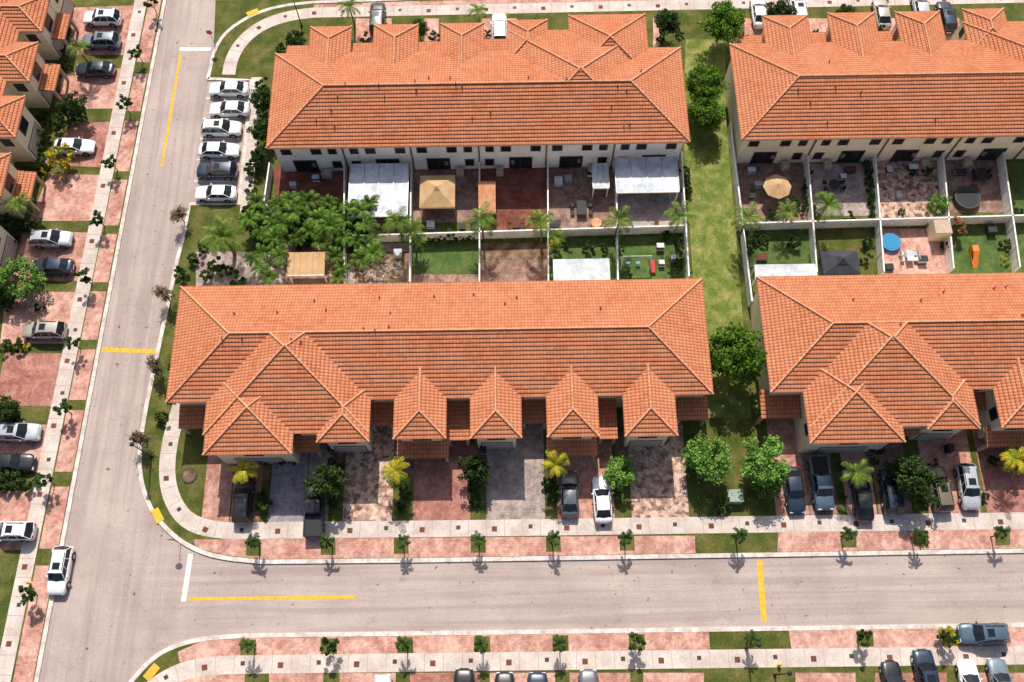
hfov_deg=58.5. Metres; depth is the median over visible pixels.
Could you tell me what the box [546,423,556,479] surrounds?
front planter bed
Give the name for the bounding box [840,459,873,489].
palm tree
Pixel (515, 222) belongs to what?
patio table set
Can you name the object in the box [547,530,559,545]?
young palm tree
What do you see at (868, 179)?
shrub
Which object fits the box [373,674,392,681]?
parked car
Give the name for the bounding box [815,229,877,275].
lawn
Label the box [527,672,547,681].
parked suv
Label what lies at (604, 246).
shrub
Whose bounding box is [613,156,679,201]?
white patio roof
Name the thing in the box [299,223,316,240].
areca palm
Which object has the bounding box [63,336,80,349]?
young street tree
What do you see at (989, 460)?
shrub
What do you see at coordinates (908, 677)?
driveway
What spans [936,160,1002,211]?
yard paving
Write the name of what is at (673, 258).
garden storage box
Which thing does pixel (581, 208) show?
patio table set
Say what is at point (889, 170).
garden storage box
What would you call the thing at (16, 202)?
palm tree
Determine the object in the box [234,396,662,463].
windows and doors
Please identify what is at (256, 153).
broadleaf tree
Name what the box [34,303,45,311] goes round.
shrub
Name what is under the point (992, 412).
windows and doors
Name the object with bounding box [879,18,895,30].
driveway
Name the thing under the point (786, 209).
palm tree
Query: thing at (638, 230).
white fence
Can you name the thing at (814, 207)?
shrub
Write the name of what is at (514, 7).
water meter covers
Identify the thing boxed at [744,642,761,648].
street lamp
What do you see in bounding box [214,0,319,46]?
ground
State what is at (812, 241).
white fence
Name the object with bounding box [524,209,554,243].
palm tree
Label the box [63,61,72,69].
shrub
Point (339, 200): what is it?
understorey shrub
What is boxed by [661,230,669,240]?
shrub
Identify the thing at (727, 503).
shrub
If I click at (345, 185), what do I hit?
white fence
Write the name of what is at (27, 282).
broadleaf tree
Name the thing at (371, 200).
areca palm
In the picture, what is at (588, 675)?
parked car
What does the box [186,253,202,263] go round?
shrub
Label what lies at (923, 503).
shrub
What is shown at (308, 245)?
understorey shrub
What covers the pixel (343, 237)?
areca palm
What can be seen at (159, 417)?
shrub
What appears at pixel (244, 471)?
palm tree
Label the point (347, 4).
palm tree
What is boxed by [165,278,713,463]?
terracotta townhouse row
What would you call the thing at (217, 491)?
driveway
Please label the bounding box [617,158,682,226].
yard paving
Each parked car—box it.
[0,451,36,472]
[32,256,74,276]
[53,137,95,155]
[75,60,115,78]
[195,183,237,202]
[198,141,239,159]
[209,79,249,98]
[209,100,249,118]
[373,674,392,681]
[494,672,514,681]
[559,471,579,517]
[578,669,598,681]
[591,476,612,523]
[749,0,766,28]
[783,466,806,513]
[849,474,873,521]
[871,0,891,29]
[878,660,905,681]
[909,0,929,10]
[954,659,982,681]
[984,657,1013,681]
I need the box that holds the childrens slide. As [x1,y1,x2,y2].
[968,245,979,267]
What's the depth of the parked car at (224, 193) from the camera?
104.27 m
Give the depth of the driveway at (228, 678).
86.07 m
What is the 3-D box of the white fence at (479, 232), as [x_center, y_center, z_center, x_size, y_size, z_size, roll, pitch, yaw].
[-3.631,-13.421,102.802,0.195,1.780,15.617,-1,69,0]
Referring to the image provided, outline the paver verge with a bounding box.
[178,0,1023,661]
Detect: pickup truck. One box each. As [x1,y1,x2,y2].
[303,485,324,537]
[806,455,834,510]
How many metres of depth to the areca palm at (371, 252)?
98.71 m
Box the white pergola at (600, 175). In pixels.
[591,163,609,196]
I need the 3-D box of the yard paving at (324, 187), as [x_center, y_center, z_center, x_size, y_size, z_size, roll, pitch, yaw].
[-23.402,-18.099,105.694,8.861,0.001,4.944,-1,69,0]
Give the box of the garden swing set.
[620,255,655,272]
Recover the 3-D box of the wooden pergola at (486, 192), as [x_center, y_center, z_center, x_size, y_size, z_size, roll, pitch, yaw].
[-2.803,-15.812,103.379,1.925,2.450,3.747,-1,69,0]
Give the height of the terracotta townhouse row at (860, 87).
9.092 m
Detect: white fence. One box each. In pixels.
[263,162,273,206]
[343,163,347,283]
[352,224,686,242]
[409,161,412,282]
[479,161,480,281]
[547,159,548,280]
[614,167,618,279]
[678,151,689,277]
[727,121,752,307]
[736,214,1023,230]
[803,154,817,271]
[870,153,884,274]
[936,152,954,273]
[996,152,1020,272]
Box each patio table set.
[507,217,524,228]
[570,200,592,216]
[651,194,669,205]
[822,178,845,191]
[898,250,920,262]
[970,168,992,180]
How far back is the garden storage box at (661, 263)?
101.10 m
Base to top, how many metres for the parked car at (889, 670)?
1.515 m
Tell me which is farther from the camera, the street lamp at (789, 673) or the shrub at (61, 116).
the shrub at (61, 116)
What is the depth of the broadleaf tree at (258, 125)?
105.21 m
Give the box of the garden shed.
[926,220,952,241]
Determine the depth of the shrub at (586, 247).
101.78 m
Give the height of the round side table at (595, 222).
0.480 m
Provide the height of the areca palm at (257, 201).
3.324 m
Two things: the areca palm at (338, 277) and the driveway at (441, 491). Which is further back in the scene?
the areca palm at (338, 277)
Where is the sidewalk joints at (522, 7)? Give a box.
[230,0,995,62]
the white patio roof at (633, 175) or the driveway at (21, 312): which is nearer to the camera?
the driveway at (21, 312)
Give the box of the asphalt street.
[39,0,1023,681]
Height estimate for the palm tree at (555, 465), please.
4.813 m
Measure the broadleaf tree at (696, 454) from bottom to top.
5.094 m
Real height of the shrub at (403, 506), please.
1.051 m
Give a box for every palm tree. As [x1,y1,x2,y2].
[1,191,38,220]
[65,38,90,64]
[200,215,245,257]
[228,457,259,483]
[244,532,261,547]
[319,534,334,548]
[335,0,361,27]
[381,205,413,242]
[382,456,408,484]
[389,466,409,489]
[397,533,410,548]
[403,217,425,246]
[466,3,487,22]
[466,202,497,238]
[470,530,486,545]
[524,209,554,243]
[540,449,569,477]
[547,227,566,248]
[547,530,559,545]
[601,205,633,238]
[617,529,632,546]
[663,199,695,235]
[730,201,765,237]
[730,527,747,543]
[774,198,798,223]
[812,191,843,226]
[839,526,857,540]
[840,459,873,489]
[910,528,928,543]
[990,525,1010,539]
[995,446,1023,472]
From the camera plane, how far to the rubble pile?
101.48 m
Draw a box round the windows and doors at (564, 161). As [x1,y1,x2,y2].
[280,143,676,171]
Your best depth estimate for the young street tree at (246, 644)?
84.57 m
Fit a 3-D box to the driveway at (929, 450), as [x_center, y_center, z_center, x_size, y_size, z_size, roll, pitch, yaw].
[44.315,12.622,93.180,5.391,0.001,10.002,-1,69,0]
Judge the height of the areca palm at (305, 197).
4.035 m
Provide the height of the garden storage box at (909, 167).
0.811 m
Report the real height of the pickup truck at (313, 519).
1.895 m
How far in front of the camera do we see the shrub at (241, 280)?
100.09 m
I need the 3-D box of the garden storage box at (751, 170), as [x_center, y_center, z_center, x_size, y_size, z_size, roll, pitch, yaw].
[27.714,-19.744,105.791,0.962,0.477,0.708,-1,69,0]
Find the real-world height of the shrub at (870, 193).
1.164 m
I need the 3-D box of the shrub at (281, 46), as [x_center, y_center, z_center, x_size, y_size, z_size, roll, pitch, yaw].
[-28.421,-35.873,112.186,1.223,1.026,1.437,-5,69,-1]
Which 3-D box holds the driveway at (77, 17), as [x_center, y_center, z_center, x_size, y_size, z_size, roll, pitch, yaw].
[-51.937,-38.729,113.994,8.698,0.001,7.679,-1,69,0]
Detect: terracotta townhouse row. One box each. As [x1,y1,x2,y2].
[0,0,78,276]
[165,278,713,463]
[265,13,690,178]
[724,7,1023,170]
[750,272,1023,452]
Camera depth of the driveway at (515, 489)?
92.88 m
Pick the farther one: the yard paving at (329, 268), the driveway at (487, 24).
the driveway at (487, 24)
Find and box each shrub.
[0,212,14,227]
[0,289,10,304]
[0,339,12,352]
[0,469,13,487]
[0,479,8,492]
[1,294,15,307]
[2,302,11,311]
[3,216,19,233]
[3,470,22,490]
[4,407,19,422]
[7,222,28,239]
[13,233,20,242]
[13,337,26,353]
[14,218,30,231]
[19,165,29,170]
[19,477,35,491]
[22,343,30,351]
[25,227,35,234]
[30,167,40,173]
[31,217,44,228]
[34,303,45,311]
[36,142,43,151]
[36,153,55,168]
[37,110,49,120]
[37,129,50,143]
[40,167,47,175]
[41,115,54,126]
[52,113,64,120]
[52,114,71,130]
[56,55,66,67]
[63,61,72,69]
[67,27,72,36]
[154,411,168,422]
[173,265,189,280]
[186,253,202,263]
[197,242,208,253]
[199,268,215,280]
[207,256,220,271]
[215,264,232,277]
[229,269,246,285]
[241,204,259,219]
[243,162,258,175]
[244,180,257,194]
[245,220,264,230]
[249,228,267,249]
[254,499,272,514]
[255,77,267,89]
[255,461,267,466]
[256,489,267,501]
[275,42,285,52]
[285,218,304,228]
[288,225,309,238]
[296,239,311,251]
[299,204,315,223]
[299,229,313,248]
[326,199,342,209]
[327,455,337,465]
[328,235,342,251]
[328,496,338,507]
[333,463,344,470]
[342,235,364,252]
[345,221,360,231]
[351,229,368,242]
[359,31,370,42]
[396,498,405,510]
[400,484,412,500]
[428,30,439,40]
[434,236,445,241]
[446,228,457,244]
[467,481,480,492]
[468,492,480,506]
[540,477,554,490]
[546,484,559,500]
[563,241,571,247]
[581,240,595,249]
[600,243,608,252]
[613,484,621,497]
[622,270,632,278]
[656,35,664,43]
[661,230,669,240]
[670,261,684,273]
[674,237,684,246]
[676,252,683,263]
[679,165,690,176]
[680,181,692,194]
[684,174,690,185]
[711,501,726,514]
[716,496,731,509]
[746,237,755,249]
[752,232,762,244]
[760,233,768,245]
[765,208,776,220]
[786,234,801,248]
[789,195,799,203]
[795,203,805,212]
[801,194,812,202]
[802,183,807,193]
[804,200,816,212]
[837,461,848,469]
[839,492,847,501]
[842,210,855,219]
[860,258,868,264]
[861,236,874,249]
[862,160,872,169]
[864,174,873,184]
[865,169,873,177]
[865,183,874,192]
[867,190,875,199]
[867,194,875,206]
[869,456,879,464]
[898,208,904,215]
[909,170,918,176]
[916,495,929,505]
[921,167,933,176]
[927,458,938,466]
[940,242,952,248]
[952,216,966,233]
[982,492,989,501]
[987,455,999,465]
[998,239,1011,249]
[1001,254,1010,261]
[1013,207,1023,214]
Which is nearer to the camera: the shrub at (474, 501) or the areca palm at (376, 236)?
the shrub at (474, 501)
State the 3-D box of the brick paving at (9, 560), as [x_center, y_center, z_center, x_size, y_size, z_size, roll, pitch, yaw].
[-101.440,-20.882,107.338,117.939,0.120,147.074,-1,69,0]
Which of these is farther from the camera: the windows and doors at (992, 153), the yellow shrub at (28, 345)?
the windows and doors at (992, 153)
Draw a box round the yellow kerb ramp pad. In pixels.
[143,8,258,680]
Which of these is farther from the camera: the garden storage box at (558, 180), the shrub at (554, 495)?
the garden storage box at (558, 180)
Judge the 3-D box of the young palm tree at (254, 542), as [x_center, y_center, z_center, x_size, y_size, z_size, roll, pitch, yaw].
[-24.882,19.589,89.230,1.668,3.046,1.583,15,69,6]
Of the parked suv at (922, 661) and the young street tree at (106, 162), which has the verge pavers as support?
the young street tree at (106, 162)
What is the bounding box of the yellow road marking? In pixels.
[101,52,766,620]
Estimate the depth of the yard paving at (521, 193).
105.09 m
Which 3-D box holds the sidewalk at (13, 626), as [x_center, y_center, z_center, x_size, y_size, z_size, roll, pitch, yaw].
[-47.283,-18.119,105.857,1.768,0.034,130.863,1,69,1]
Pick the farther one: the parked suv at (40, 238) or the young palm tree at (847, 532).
the parked suv at (40, 238)
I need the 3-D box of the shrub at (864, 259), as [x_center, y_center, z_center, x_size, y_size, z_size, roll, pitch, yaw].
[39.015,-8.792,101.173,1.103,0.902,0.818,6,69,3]
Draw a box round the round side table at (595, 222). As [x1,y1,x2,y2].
[591,218,601,226]
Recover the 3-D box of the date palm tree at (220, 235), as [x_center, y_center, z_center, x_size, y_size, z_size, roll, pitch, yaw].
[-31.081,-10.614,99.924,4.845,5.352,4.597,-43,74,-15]
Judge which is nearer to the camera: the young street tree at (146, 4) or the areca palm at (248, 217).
the areca palm at (248, 217)
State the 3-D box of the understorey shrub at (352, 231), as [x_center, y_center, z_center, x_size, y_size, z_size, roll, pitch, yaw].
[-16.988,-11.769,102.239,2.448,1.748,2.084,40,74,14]
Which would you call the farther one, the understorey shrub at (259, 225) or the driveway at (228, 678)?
the understorey shrub at (259, 225)
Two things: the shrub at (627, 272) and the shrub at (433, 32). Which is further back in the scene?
the shrub at (433, 32)
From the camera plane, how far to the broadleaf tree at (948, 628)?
85.81 m
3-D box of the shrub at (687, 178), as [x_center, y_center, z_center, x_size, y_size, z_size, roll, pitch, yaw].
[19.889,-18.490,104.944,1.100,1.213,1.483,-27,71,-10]
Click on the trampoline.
(966, 198)
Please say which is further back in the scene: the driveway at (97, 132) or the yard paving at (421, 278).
the driveway at (97, 132)
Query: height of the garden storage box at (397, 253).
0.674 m
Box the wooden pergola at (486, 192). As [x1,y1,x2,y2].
[478,181,495,218]
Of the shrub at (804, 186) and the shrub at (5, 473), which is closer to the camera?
the shrub at (5, 473)
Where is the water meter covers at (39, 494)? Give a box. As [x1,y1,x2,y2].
[5,10,140,646]
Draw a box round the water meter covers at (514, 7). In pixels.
[236,0,945,46]
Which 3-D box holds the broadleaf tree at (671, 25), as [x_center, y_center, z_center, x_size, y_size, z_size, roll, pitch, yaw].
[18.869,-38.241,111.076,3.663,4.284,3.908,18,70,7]
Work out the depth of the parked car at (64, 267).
100.78 m
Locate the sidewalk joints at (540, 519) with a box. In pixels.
[159,419,1011,538]
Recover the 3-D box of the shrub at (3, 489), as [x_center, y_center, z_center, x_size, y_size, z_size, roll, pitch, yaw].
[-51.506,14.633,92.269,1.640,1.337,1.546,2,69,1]
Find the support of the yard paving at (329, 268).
on the central block lawn at (258, 56)
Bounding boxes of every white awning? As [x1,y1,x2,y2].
[553,258,609,280]
[750,264,817,285]
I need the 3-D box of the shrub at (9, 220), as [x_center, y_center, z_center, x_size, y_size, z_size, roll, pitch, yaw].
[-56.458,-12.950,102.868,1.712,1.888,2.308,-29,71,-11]
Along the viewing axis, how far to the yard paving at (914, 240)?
101.96 m
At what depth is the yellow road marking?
88.91 m
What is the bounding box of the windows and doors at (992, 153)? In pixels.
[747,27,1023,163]
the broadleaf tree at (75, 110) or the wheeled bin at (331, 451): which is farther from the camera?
the broadleaf tree at (75, 110)
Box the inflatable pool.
[882,233,900,251]
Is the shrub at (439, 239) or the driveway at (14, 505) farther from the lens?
the shrub at (439, 239)
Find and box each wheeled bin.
[328,445,335,454]
[480,446,485,455]
[748,188,755,198]
[866,449,875,455]
[876,446,885,454]
[943,443,954,452]
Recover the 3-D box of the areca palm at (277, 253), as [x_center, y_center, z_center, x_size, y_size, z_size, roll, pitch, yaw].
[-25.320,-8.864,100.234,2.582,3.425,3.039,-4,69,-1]
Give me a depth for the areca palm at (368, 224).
100.25 m
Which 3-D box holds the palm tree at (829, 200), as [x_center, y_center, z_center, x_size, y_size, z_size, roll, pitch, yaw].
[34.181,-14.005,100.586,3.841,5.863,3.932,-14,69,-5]
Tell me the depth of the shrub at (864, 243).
101.69 m
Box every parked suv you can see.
[0,421,42,442]
[0,519,37,541]
[21,319,67,340]
[28,228,73,248]
[46,546,75,595]
[81,31,121,50]
[83,8,122,27]
[196,160,237,180]
[200,118,241,138]
[231,476,255,523]
[368,3,385,34]
[454,668,474,681]
[491,14,507,42]
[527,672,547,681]
[787,0,808,19]
[877,468,904,514]
[910,649,939,681]
[925,465,954,512]
[934,1,957,33]
[953,463,981,510]
[956,621,1010,645]
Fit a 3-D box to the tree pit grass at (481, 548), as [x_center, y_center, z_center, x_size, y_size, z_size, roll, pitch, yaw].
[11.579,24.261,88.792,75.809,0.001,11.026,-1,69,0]
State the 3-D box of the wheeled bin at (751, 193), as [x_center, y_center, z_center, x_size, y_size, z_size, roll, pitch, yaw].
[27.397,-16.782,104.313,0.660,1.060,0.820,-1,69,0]
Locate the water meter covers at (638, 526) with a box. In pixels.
[164,442,1003,533]
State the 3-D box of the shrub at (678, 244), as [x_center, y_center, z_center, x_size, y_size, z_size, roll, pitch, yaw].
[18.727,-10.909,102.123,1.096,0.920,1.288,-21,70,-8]
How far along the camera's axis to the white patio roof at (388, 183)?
102.66 m
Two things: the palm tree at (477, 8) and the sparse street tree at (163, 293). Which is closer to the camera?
the sparse street tree at (163, 293)
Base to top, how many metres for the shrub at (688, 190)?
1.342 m
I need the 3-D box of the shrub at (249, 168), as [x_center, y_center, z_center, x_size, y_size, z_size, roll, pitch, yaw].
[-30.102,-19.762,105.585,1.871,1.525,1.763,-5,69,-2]
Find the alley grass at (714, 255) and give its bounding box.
[684,39,750,417]
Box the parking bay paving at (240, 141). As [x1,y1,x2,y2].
[191,81,249,202]
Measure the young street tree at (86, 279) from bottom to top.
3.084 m
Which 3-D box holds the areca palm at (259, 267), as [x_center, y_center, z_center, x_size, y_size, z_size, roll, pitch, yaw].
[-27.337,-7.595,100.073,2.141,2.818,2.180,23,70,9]
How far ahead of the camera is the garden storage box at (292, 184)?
105.14 m
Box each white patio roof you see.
[347,163,409,217]
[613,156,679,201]
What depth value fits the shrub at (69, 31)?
113.03 m
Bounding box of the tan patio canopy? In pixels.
[287,252,326,282]
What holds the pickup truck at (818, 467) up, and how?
on the driveway at (812, 510)
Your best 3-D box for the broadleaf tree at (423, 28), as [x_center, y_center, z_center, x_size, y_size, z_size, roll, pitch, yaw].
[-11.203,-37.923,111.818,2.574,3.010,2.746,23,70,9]
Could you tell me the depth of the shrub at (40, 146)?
107.11 m
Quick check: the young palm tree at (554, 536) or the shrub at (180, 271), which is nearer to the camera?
the young palm tree at (554, 536)
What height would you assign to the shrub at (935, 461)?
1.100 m
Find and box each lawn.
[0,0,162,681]
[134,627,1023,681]
[142,0,1023,559]
[413,240,478,272]
[547,238,615,280]
[618,237,684,279]
[737,230,810,280]
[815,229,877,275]
[949,229,1015,273]
[1012,159,1023,271]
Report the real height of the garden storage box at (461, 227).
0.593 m
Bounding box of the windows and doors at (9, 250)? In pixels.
[0,0,73,266]
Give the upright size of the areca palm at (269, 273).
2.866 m
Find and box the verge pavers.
[13,0,160,681]
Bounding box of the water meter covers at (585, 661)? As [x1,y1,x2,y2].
[163,652,1005,679]
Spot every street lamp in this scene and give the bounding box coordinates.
[130,442,152,458]
[293,0,302,26]
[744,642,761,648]
[773,670,791,675]
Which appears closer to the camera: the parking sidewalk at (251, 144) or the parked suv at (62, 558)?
the parked suv at (62, 558)
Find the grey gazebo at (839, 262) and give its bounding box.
[817,251,860,274]
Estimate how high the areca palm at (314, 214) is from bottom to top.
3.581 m
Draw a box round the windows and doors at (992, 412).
[804,390,1023,452]
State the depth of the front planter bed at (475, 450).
94.05 m
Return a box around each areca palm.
[237,212,256,229]
[239,209,260,229]
[242,251,261,266]
[246,191,267,210]
[250,258,270,278]
[251,226,271,243]
[252,207,273,223]
[254,243,270,261]
[259,268,278,284]
[261,227,287,251]
[262,213,278,229]
[265,195,285,212]
[267,209,297,237]
[268,243,289,268]
[277,191,298,207]
[281,200,303,225]
[287,227,309,248]
[293,190,323,217]
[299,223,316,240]
[304,206,330,232]
[311,232,331,252]
[313,210,345,242]
[319,194,338,211]
[324,206,342,218]
[324,246,344,266]
[328,270,345,283]
[332,260,352,274]
[333,227,352,248]
[337,212,352,228]
[339,198,360,216]
[347,232,365,249]
[348,199,372,222]
[349,249,367,269]
[354,215,380,233]
[358,240,385,267]
[360,194,379,210]
[364,228,386,246]
[409,234,426,251]
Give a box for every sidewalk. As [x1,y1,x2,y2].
[0,0,146,681]
[147,646,1023,681]
[159,403,1023,538]
[222,0,1023,74]
[240,77,261,212]
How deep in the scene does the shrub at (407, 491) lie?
91.67 m
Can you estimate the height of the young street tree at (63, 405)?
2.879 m
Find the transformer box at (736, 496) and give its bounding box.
[725,489,743,503]
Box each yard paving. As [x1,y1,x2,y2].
[196,252,283,285]
[273,167,342,202]
[284,245,347,284]
[347,171,412,233]
[348,243,408,283]
[353,252,408,281]
[412,274,478,282]
[413,169,478,221]
[480,168,546,231]
[480,260,546,281]
[548,167,614,228]
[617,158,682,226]
[736,162,806,223]
[809,163,871,215]
[877,160,940,217]
[882,229,946,274]
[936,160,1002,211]
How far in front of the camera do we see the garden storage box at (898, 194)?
104.40 m
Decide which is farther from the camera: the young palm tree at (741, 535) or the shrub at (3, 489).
the shrub at (3, 489)
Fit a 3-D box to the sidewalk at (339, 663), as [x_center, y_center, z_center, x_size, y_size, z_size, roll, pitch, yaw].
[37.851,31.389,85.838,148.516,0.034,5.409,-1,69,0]
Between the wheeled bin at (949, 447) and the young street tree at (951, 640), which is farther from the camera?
the wheeled bin at (949, 447)
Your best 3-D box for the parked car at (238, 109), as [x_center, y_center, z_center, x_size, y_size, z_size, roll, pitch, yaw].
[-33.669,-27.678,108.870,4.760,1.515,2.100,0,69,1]
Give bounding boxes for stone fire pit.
[181,468,197,482]
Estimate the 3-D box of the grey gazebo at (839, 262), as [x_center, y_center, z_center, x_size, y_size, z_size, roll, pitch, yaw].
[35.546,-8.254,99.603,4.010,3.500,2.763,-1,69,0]
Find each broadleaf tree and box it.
[0,255,47,300]
[0,394,20,421]
[43,142,74,169]
[55,90,86,118]
[246,117,268,140]
[249,86,270,112]
[250,145,267,164]
[285,30,306,49]
[303,462,347,498]
[412,18,429,38]
[455,454,490,486]
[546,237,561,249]
[602,455,635,490]
[653,8,680,36]
[680,430,734,485]
[685,62,728,103]
[687,93,724,132]
[696,0,745,43]
[708,321,767,390]
[739,433,791,487]
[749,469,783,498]
[763,0,798,14]
[834,3,856,12]
[883,456,918,480]
[896,454,946,506]
[925,194,951,216]
[935,626,959,648]
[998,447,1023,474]
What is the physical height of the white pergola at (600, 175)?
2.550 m
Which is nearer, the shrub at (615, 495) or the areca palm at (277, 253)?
the shrub at (615, 495)
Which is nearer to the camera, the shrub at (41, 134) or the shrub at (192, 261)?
the shrub at (192, 261)
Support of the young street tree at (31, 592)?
on the verge pavers
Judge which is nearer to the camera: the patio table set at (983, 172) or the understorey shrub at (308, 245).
the understorey shrub at (308, 245)
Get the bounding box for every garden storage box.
[289,181,296,188]
[312,174,319,181]
[393,249,401,257]
[427,220,434,228]
[459,224,464,231]
[550,220,560,227]
[554,176,562,186]
[564,174,571,182]
[656,243,663,250]
[658,260,664,266]
[670,255,676,261]
[747,167,755,173]
[753,181,763,188]
[755,253,767,261]
[839,173,846,179]
[844,166,855,173]
[884,263,893,270]
[885,165,893,174]
[895,191,902,198]
[906,164,918,172]
[917,255,928,264]
[954,169,966,175]
[970,184,978,190]
[985,225,997,235]
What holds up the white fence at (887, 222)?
on the central block lawn at (258, 56)
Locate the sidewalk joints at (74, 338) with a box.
[7,41,138,615]
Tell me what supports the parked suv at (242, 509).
on the driveway at (258, 481)
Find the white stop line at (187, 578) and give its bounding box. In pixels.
[179,47,210,601]
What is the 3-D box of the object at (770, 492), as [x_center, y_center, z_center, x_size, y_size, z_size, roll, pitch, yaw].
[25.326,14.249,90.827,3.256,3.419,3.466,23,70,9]
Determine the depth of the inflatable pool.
101.96 m
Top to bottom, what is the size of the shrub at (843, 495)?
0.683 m
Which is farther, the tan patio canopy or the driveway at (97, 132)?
the driveway at (97, 132)
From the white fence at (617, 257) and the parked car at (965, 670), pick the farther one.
the white fence at (617, 257)
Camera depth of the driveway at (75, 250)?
102.63 m
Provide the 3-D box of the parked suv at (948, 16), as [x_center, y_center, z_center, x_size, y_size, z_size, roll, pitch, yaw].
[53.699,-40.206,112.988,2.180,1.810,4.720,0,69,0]
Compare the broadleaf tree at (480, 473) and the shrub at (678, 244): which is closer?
the broadleaf tree at (480, 473)
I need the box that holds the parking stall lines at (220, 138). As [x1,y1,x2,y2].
[197,98,245,181]
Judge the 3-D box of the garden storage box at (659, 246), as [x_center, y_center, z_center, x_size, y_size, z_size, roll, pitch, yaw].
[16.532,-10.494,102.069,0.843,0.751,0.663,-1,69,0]
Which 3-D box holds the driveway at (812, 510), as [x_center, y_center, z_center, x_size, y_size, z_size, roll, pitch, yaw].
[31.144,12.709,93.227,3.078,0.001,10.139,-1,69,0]
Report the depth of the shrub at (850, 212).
102.86 m
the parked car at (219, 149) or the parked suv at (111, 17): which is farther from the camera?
the parked suv at (111, 17)
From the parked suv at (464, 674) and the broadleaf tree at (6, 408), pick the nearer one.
the parked suv at (464, 674)
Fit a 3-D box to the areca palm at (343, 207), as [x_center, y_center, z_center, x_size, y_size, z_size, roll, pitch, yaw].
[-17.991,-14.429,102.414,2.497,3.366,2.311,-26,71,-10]
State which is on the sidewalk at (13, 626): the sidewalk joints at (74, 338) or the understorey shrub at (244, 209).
the sidewalk joints at (74, 338)
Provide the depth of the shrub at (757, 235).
102.13 m
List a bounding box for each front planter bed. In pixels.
[262,464,268,479]
[331,452,341,472]
[394,439,413,479]
[471,439,485,467]
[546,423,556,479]
[615,418,628,474]
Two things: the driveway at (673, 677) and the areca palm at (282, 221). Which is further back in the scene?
the areca palm at (282, 221)
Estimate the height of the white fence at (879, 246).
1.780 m
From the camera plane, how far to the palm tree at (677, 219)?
98.48 m
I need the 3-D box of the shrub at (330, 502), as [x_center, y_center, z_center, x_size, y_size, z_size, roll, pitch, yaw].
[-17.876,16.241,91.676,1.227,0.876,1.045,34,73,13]
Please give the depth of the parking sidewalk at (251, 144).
107.52 m
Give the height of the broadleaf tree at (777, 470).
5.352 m
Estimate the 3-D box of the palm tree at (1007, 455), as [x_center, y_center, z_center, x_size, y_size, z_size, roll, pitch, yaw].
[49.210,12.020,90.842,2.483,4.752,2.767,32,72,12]
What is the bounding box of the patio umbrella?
[763,174,790,198]
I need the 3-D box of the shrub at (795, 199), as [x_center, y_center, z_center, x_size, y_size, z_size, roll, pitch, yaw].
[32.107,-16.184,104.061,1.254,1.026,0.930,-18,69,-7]
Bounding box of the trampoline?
[952,185,981,210]
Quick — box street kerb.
[34,0,1023,681]
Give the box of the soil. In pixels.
[480,243,546,259]
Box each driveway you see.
[0,292,74,343]
[0,353,61,405]
[0,424,46,471]
[0,491,32,549]
[8,231,86,280]
[30,174,98,220]
[39,122,109,166]
[58,68,120,108]
[65,5,133,54]
[181,674,244,681]
[202,455,233,521]
[230,464,262,521]
[268,453,308,521]
[269,673,322,681]
[309,443,331,520]
[340,673,395,681]
[342,426,394,520]
[356,18,391,42]
[410,673,479,681]
[413,418,470,520]
[424,18,438,41]
[482,18,516,43]
[486,423,544,519]
[490,673,554,681]
[556,437,614,518]
[569,673,629,681]
[628,420,688,517]
[643,673,703,681]
[653,18,659,46]
[744,18,762,35]
[766,418,808,515]
[795,673,855,681]
[802,453,837,514]
[809,18,827,31]
[840,452,876,514]
[871,442,912,513]
[875,673,946,681]
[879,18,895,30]
[917,429,980,513]
[945,18,959,39]
[957,673,1023,681]
[972,429,1023,512]
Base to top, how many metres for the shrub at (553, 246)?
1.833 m
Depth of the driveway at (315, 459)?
93.68 m
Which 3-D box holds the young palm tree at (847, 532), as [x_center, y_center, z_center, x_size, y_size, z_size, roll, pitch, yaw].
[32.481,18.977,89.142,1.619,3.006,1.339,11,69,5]
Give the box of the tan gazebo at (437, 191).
[419,175,455,216]
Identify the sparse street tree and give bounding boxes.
[125,426,151,453]
[145,354,162,375]
[151,285,176,302]
[169,203,188,223]
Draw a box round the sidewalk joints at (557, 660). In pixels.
[155,649,1015,680]
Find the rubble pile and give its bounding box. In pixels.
[358,259,404,280]
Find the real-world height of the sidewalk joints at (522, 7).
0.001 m
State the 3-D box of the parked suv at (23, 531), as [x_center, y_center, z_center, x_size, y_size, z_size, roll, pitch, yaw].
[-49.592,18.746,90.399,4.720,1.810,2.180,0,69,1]
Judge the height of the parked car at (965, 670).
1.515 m
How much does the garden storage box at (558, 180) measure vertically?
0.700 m
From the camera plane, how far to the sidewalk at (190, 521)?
91.14 m
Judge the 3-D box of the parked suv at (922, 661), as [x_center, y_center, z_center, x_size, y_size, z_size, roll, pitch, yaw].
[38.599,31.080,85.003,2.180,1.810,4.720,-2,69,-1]
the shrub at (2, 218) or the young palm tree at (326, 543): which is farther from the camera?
the shrub at (2, 218)
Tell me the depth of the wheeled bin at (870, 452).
92.89 m
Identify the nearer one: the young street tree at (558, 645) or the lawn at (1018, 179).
the young street tree at (558, 645)
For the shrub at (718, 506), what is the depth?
91.03 m
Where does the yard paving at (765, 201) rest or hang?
on the central block lawn at (258, 56)
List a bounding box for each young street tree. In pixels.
[18,585,37,605]
[34,472,54,487]
[52,398,72,415]
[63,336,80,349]
[73,267,92,284]
[89,209,104,226]
[100,154,117,170]
[115,94,132,114]
[127,44,143,62]
[143,0,157,13]
[238,637,256,652]
[319,636,339,655]
[395,635,412,650]
[474,635,487,653]
[553,634,566,652]
[628,631,646,650]
[744,629,761,646]
[856,628,871,647]
[939,629,959,648]
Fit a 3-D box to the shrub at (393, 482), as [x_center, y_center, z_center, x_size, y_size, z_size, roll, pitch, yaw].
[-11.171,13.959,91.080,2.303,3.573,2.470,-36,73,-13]

